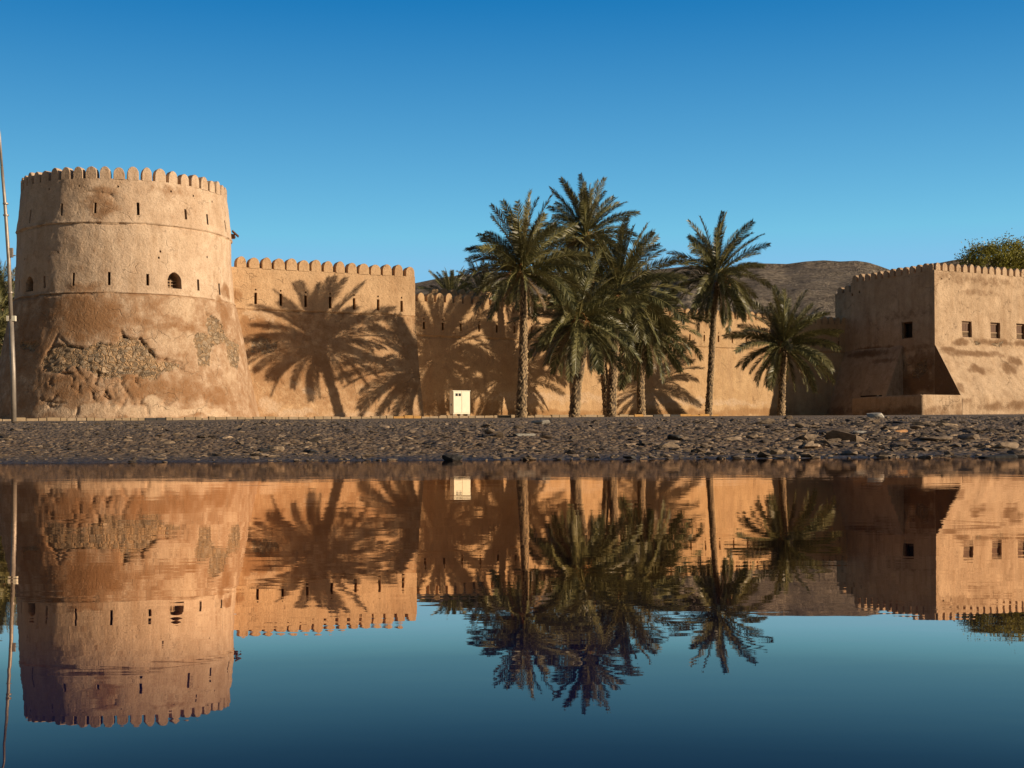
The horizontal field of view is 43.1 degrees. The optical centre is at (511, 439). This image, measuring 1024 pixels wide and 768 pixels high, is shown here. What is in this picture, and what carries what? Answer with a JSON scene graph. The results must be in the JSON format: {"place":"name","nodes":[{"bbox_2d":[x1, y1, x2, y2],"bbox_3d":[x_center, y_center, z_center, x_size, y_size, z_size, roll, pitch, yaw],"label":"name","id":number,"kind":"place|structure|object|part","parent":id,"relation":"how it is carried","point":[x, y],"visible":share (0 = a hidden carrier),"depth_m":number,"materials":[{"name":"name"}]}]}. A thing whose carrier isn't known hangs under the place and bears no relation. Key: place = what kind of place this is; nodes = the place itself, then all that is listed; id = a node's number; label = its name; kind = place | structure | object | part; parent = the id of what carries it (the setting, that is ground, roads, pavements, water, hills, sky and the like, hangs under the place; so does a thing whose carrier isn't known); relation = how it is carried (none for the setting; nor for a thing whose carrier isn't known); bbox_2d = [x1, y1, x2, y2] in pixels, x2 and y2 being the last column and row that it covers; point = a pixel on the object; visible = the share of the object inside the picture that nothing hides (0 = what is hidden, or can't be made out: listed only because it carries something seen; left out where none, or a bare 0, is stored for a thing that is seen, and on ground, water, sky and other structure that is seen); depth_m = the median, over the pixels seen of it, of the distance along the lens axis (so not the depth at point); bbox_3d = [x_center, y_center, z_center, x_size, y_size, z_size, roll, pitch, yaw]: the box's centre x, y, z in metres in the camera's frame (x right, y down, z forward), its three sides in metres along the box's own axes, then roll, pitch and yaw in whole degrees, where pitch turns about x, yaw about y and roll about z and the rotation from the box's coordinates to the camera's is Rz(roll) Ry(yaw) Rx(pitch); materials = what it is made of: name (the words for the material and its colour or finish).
{"place":"outdoors","nodes":[
{"label":"outdoors","id":0,"kind":"place"},
{"bbox_2d":[4,258,995,318],"bbox_3d":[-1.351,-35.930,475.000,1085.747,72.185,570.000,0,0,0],"label":"hills","id":1,"kind":"structure","parent":0,"point":[822,281],"depth_m":474.16,"materials":[{"name":"brown stone"}]},
{"bbox_2d":[0,457,1023,767],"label":"water","id":2,"kind":"structure","parent":0,"point":[758,613],"depth_m":2.08,"materials":[{"name":"blue liquid"}]},
{"bbox_2d":[0,414,1023,463],"bbox_3d":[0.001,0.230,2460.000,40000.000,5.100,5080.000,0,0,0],"label":"ground","id":3,"kind":"structure","parent":0,"point":[34,439],"depth_m":23.99,"materials":[{"name":"grey gravel"}]},
{"bbox_2d":[0,294,8,354],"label":"date palm","id":4,"kind":"object","parent":3,"relation":"on","point":[3,321],"visible":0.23,"depth_m":95.95,"materials":[{"name":"green plant"}]},
{"bbox_2d":[0,435,11,437],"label":"rock","id":5,"kind":"object","parent":3,"relation":"on","point":[4,436],"visible":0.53,"depth_m":25.73,"materials":[{"name":"grey stone"}]},
{"bbox_2d":[0,257,15,349],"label":"date palm","id":6,"kind":"object","parent":3,"relation":"on","point":[3,287],"visible":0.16,"depth_m":99.91,"materials":[{"name":"green plant"}]},
{"bbox_2d":[0,133,16,421],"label":"lamp post","id":7,"kind":"object","parent":3,"relation":"on","point":[11,318],"visible":0.96,"depth_m":54.93,"materials":[{"name":"grey metal"}]},
{"bbox_2d":[0,166,259,418],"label":"round tower","id":8,"kind":"structure","parent":3,"relation":"on","point":[124,305],"depth_m":67.61,"materials":[{"name":"paint"}]},
{"bbox_2d":[218,436,232,438],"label":"rock","id":9,"kind":"object","parent":3,"relation":"on","point":[224,437],"visible":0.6,"depth_m":24.93,"materials":[{"name":"beige stone"}]},
{"bbox_2d":[257,448,269,451],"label":"rock","id":10,"kind":"object","parent":3,"relation":"on","point":[262,449],"visible":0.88,"depth_m":20.30,"materials":[{"name":"grey stone"}]},
{"bbox_2d":[269,446,284,450],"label":"rock","id":11,"kind":"object","parent":3,"relation":"on","point":[281,448],"visible":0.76,"depth_m":20.41,"materials":[{"name":"beige stone"}]},
{"bbox_2d":[0,415,567,420],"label":"kerb","id":12,"kind":"structure","parent":3,"relation":"on","point":[201,418],"depth_m":66.98,"materials":[{"name":"beige concrete"}]},
{"bbox_2d":[303,449,317,452],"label":"rock","id":13,"kind":"object","parent":3,"relation":"on","point":[310,451],"visible":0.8,"depth_m":20.12,"materials":[{"name":"grey stone"}]},
{"bbox_2d":[306,436,320,441],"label":"rock","id":14,"kind":"object","parent":3,"relation":"on","point":[314,439],"visible":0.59,"depth_m":22.84,"materials":[{"name":"stone"}]},
{"bbox_2d":[232,256,423,416],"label":"curtain wall","id":15,"kind":"structure","parent":3,"relation":"on","point":[336,339],"depth_m":77.51,"materials":[{"name":"paint"}]},
{"bbox_2d":[345,427,357,429],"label":"rock","id":16,"kind":"object","parent":3,"relation":"on","point":[348,428],"visible":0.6,"depth_m":28.62,"materials":[{"name":"grey stone"}]},
{"bbox_2d":[418,266,475,296],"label":"date palm","id":17,"kind":"object","parent":3,"relation":"on","point":[450,284],"visible":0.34,"depth_m":117.62,"materials":[{"name":"green plant"}]},
{"bbox_2d":[442,454,462,459],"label":"rock","id":18,"kind":"object","parent":3,"relation":"on","point":[450,457],"visible":0.88,"depth_m":17.88,"materials":[{"name":"grey stone"}]},
{"bbox_2d":[454,260,518,293],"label":"date palm","id":19,"kind":"object","parent":3,"relation":"on","point":[478,280],"visible":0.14,"depth_m":120.61,"materials":[{"name":"green plant"}]},
{"bbox_2d":[429,288,550,299],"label":"wall","id":20,"kind":"structure","parent":3,"relation":"on","point":[452,292],"depth_m":100.75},
{"bbox_2d":[484,430,503,434],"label":"rock","id":21,"kind":"object","parent":3,"relation":"on","point":[491,432],"visible":0.52,"depth_m":25.38,"materials":[{"name":"stone"}]},
{"bbox_2d":[488,433,502,437],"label":"rock","id":22,"kind":"object","parent":3,"relation":"on","point":[497,435],"visible":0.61,"depth_m":24.70,"materials":[{"name":"brown stone"}]},
{"bbox_2d":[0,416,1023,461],"bbox_3d":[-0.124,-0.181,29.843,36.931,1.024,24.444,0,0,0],"label":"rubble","id":23,"kind":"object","parent":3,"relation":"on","point":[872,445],"visible":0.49,"depth_m":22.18,"materials":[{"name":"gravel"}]},
{"bbox_2d":[513,425,525,428],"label":"rock","id":24,"kind":"object","parent":3,"relation":"on","point":[518,426],"visible":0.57,"depth_m":29.98,"materials":[{"name":"stone"}]},
{"bbox_2d":[512,433,535,435],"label":"rock","id":25,"kind":"object","parent":3,"relation":"on","point":[521,434],"visible":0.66,"depth_m":25.15,"materials":[{"name":"grey stone"}]},
{"bbox_2d":[457,188,597,417],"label":"date palm","id":26,"kind":"object","parent":3,"relation":"on","point":[517,261],"visible":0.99,"depth_m":72.27,"materials":[{"name":"green plant"}]},
{"bbox_2d":[531,420,549,423],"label":"rock","id":27,"kind":"object","parent":3,"relation":"on","point":[541,421],"visible":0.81,"depth_m":32.48,"materials":[{"name":"grey stone"}]},
{"bbox_2d":[570,435,580,438],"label":"rock","id":28,"kind":"object","parent":3,"relation":"on","point":[573,437],"visible":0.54,"depth_m":24.70,"materials":[{"name":"grey stone"}]},
{"bbox_2d":[506,246,647,416],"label":"date palm","id":29,"kind":"object","parent":3,"relation":"on","point":[577,333],"visible":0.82,"depth_m":75.64,"materials":[{"name":"green plant"}]},
{"bbox_2d":[439,414,717,416],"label":"kerb","id":30,"kind":"structure","parent":3,"relation":"on","point":[627,415],"depth_m":94.49,"materials":[{"name":"beige concrete"}]},
{"bbox_2d":[528,172,642,414],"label":"date palm","id":31,"kind":"object","parent":3,"relation":"on","point":[585,215],"visible":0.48,"depth_m":95.60,"materials":[{"name":"green plant"}]},
{"bbox_2d":[551,215,692,416],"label":"date palm","id":32,"kind":"object","parent":3,"relation":"on","point":[625,270],"visible":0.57,"depth_m":89.94,"materials":[{"name":"green plant"}]},
{"bbox_2d":[617,429,635,432],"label":"rock","id":33,"kind":"object","parent":3,"relation":"on","point":[631,430],"visible":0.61,"depth_m":26.51,"materials":[{"name":"stone"}]},
{"bbox_2d":[620,426,637,428],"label":"rock","id":34,"kind":"object","parent":3,"relation":"on","point":[632,427],"visible":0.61,"depth_m":28.06,"materials":[{"name":"stone"}]},
{"bbox_2d":[623,455,635,458],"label":"rock","id":35,"kind":"object","parent":3,"relation":"on","point":[630,457],"visible":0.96,"depth_m":17.77,"materials":[{"name":"grey stone"}]},
{"bbox_2d":[415,293,845,415],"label":"curtain wall","id":36,"kind":"structure","parent":3,"relation":"on","point":[461,345],"depth_m":100.96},
{"bbox_2d":[639,440,650,445],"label":"rock","id":37,"kind":"object","parent":3,"relation":"on","point":[642,442],"visible":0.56,"depth_m":21.23,"materials":[{"name":"grey stone"}]},
{"bbox_2d":[597,262,710,414],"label":"date palm","id":38,"kind":"object","parent":3,"relation":"on","point":[645,355],"visible":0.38,"depth_m":94.79,"materials":[{"name":"green plant"}]},
{"bbox_2d":[656,442,679,447],"bbox_3d":[2.498,0.109,20.697,0.465,0.146,0.363,0,0,-12],"label":"rock","id":39,"kind":"object","parent":3,"relation":"on","point":[669,444],"visible":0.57,"depth_m":20.53,"materials":[{"name":"beige stone"}]},
{"bbox_2d":[667,434,682,439],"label":"rock","id":40,"kind":"object","parent":3,"relation":"on","point":[673,437],"visible":0.87,"depth_m":23.14,"materials":[{"name":"grey stone"}]},
{"bbox_2d":[656,210,773,415],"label":"date palm","id":41,"kind":"object","parent":3,"relation":"on","point":[718,284],"visible":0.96,"depth_m":97.30,"materials":[{"name":"green plant"}]},
{"bbox_2d":[722,436,741,440],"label":"rock","id":42,"kind":"object","parent":3,"relation":"on","point":[733,438],"visible":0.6,"depth_m":22.34,"materials":[{"name":"beige stone"}]},
{"bbox_2d":[753,419,774,423],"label":"rock","id":43,"kind":"object","parent":3,"relation":"on","point":[769,421],"visible":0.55,"depth_m":32.00,"materials":[{"name":"brown stone"}]},
{"bbox_2d":[722,284,842,415],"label":"date palm","id":44,"kind":"object","parent":3,"relation":"on","point":[779,349],"visible":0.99,"depth_m":101.23,"materials":[{"name":"green plant"}]},
{"bbox_2d":[795,422,808,427],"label":"rock","id":45,"kind":"object","parent":3,"relation":"on","point":[800,425],"visible":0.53,"depth_m":29.74,"materials":[{"name":"stone"}]},
{"bbox_2d":[794,434,818,440],"bbox_3d":[5.126,-0.006,22.475,0.394,0.129,0.389,-7,-13,-17],"label":"rock","id":46,"kind":"object","parent":3,"relation":"on","point":[807,437],"visible":0.65,"depth_m":22.32,"materials":[{"name":"beige stone"}]},
{"bbox_2d":[802,443,820,447],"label":"rock","id":47,"kind":"object","parent":3,"relation":"on","point":[808,445],"visible":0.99,"depth_m":20.76,"materials":[{"name":"beige stone"}]},
{"bbox_2d":[823,427,850,432],"bbox_3d":[6.321,-0.111,25.349,0.531,0.236,0.755,-4,3,-22],"label":"rock","id":48,"kind":"object","parent":3,"relation":"on","point":[847,430],"visible":0.37,"depth_m":25.26,"materials":[{"name":"stone"}]},
{"bbox_2d":[825,430,865,441],"bbox_3d":[5.910,0.021,22.963,0.769,0.248,0.465,16,-10,1],"label":"rock","id":49,"kind":"object","parent":3,"relation":"on","point":[841,435],"visible":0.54,"depth_m":22.82,"materials":[{"name":"stone"}]},
{"bbox_2d":[862,431,877,435],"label":"rock","id":50,"kind":"object","parent":3,"relation":"on","point":[870,433],"visible":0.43,"depth_m":24.41,"materials":[{"name":"stone"}]},
{"bbox_2d":[860,395,881,396],"bbox_3d":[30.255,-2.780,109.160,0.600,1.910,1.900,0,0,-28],"label":"feeding trough","id":51,"kind":"object","parent":3,"relation":"on","point":[871,396],"visible":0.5,"depth_m":108.71,"materials":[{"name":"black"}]},
{"bbox_2d":[866,413,883,417],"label":"rock","id":52,"kind":"object","parent":3,"relation":"on","point":[873,415],"visible":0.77,"depth_m":38.25,"materials":[{"name":"grey stone"}]},
{"bbox_2d":[889,439,908,441],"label":"rock","id":53,"kind":"object","parent":3,"relation":"on","point":[900,440],"visible":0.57,"depth_m":22.24,"materials":[{"name":"beige stone"}]},
{"bbox_2d":[893,421,908,423],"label":"rock","id":54,"kind":"object","parent":3,"relation":"on","point":[899,422],"visible":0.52,"depth_m":31.04,"materials":[{"name":"grey stone"}]},
{"bbox_2d":[852,394,961,414],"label":"wall","id":55,"kind":"structure","parent":3,"relation":"on","point":[921,404],"depth_m":104.87,"materials":[{"name":"paint"}]},
{"bbox_2d":[900,437,920,441],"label":"rock","id":56,"kind":"object","parent":3,"relation":"on","point":[912,439],"visible":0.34,"depth_m":22.47,"materials":[{"name":"grey stone"}]},
{"bbox_2d":[910,425,924,428],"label":"rock","id":57,"kind":"object","parent":3,"relation":"on","point":[915,426],"visible":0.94,"depth_m":27.89,"materials":[{"name":"stone"}]},
{"bbox_2d":[912,421,928,424],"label":"rock","id":58,"kind":"object","parent":3,"relation":"on","point":[918,423],"visible":0.47,"depth_m":29.13,"materials":[{"name":"stone"}]},
{"bbox_2d":[826,263,1023,414],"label":"square tower","id":59,"kind":"structure","parent":3,"relation":"on","point":[939,329],"depth_m":110.44,"materials":[{"name":"paint"}]},
{"bbox_2d":[904,322,911,338],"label":"window frame","id":60,"kind":"structure","parent":59,"relation":"in","point":[906,322],"depth_m":111.02,"materials":[{"name":"brown wood"}]},
{"bbox_2d":[962,321,969,336],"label":"window frame","id":61,"kind":"structure","parent":59,"relation":"in","point":[962,321],"depth_m":109.99,"materials":[{"name":"brown wood"}]},
{"bbox_2d":[990,323,997,337],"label":"window frame","id":62,"kind":"structure","parent":59,"relation":"in","point":[990,323],"depth_m":111.61,"materials":[{"name":"brown wood"}]},
{"bbox_2d":[1016,324,1023,338],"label":"window frame","id":63,"kind":"structure","parent":59,"relation":"in","point":[1016,324],"depth_m":113.15,"materials":[{"name":"brown wood"}]},
{"bbox_2d":[917,436,952,440],"bbox_3d":[7.343,-0.015,22.477,0.595,0.100,0.572,0,0,0],"label":"rock","id":64,"kind":"object","parent":3,"relation":"on","point":[942,438],"visible":0.84,"depth_m":22.24,"materials":[{"name":"grey stone"}]},
{"bbox_2d":[936,423,957,425],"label":"rock","id":65,"kind":"object","parent":3,"relation":"on","point":[945,424],"visible":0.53,"depth_m":28.69,"materials":[{"name":"stone"}]},
{"bbox_2d":[947,432,962,435],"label":"rock","id":66,"kind":"object","parent":3,"relation":"on","point":[959,433],"visible":0.48,"depth_m":24.14,"materials":[{"name":"brown stone"}]},
{"bbox_2d":[958,433,979,439],"bbox_3d":[7.989,-0.023,22.638,0.356,0.181,0.383,-12,12,-3],"label":"rock","id":67,"kind":"object","parent":3,"relation":"on","point":[973,436],"visible":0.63,"depth_m":22.52,"materials":[{"name":"grey stone"}]},
{"bbox_2d":[952,231,1023,269],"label":"leafy tree","id":68,"kind":"object","parent":3,"relation":"on","point":[1012,258],"visible":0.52,"depth_m":133.83,"materials":[{"name":"green plant"}]},
{"bbox_2d":[978,454,1017,457],"bbox_3d":[6.494,0.246,17.368,0.508,0.108,0.257,0,0,0],"label":"rock","id":69,"kind":"object","parent":3,"relation":"on","point":[1001,456],"visible":0.62,"depth_m":17.26,"materials":[{"name":"grey stone"}]},
{"bbox_2d":[992,442,1018,448],"bbox_3d":[7.465,0.108,19.615,0.436,0.158,0.220,0,0,-17],"label":"rock","id":70,"kind":"object","parent":3,"relation":"on","point":[1011,445],"visible":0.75,"depth_m":19.52,"materials":[{"name":"beige stone"}]},
{"bbox_2d":[0,0,1023,282],"label":"sky","id":71,"kind":"structure","parent":0,"point":[888,134],"materials":[{"name":"blue"}]},
{"bbox_2d":[653,271,833,317],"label":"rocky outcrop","id":72,"kind":"object","parent":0,"point":[686,300],"visible":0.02,"depth_m":166.60,"materials":[{"name":"brown stone"}]},
{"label":"pavement","id":73,"kind":"structure","parent":0,"visible":0},
{"bbox_2d":[450,390,469,415],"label":"utility cabinet","id":74,"kind":"object","parent":73,"relation":"on","point":[459,402],"visible":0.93,"depth_m":90.22,"materials":[{"name":"beige metal"}]},
{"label":"door","id":75,"kind":"part","parent":74,"relation":"part of","materials":[{"name":"beige paint"}]}
]}

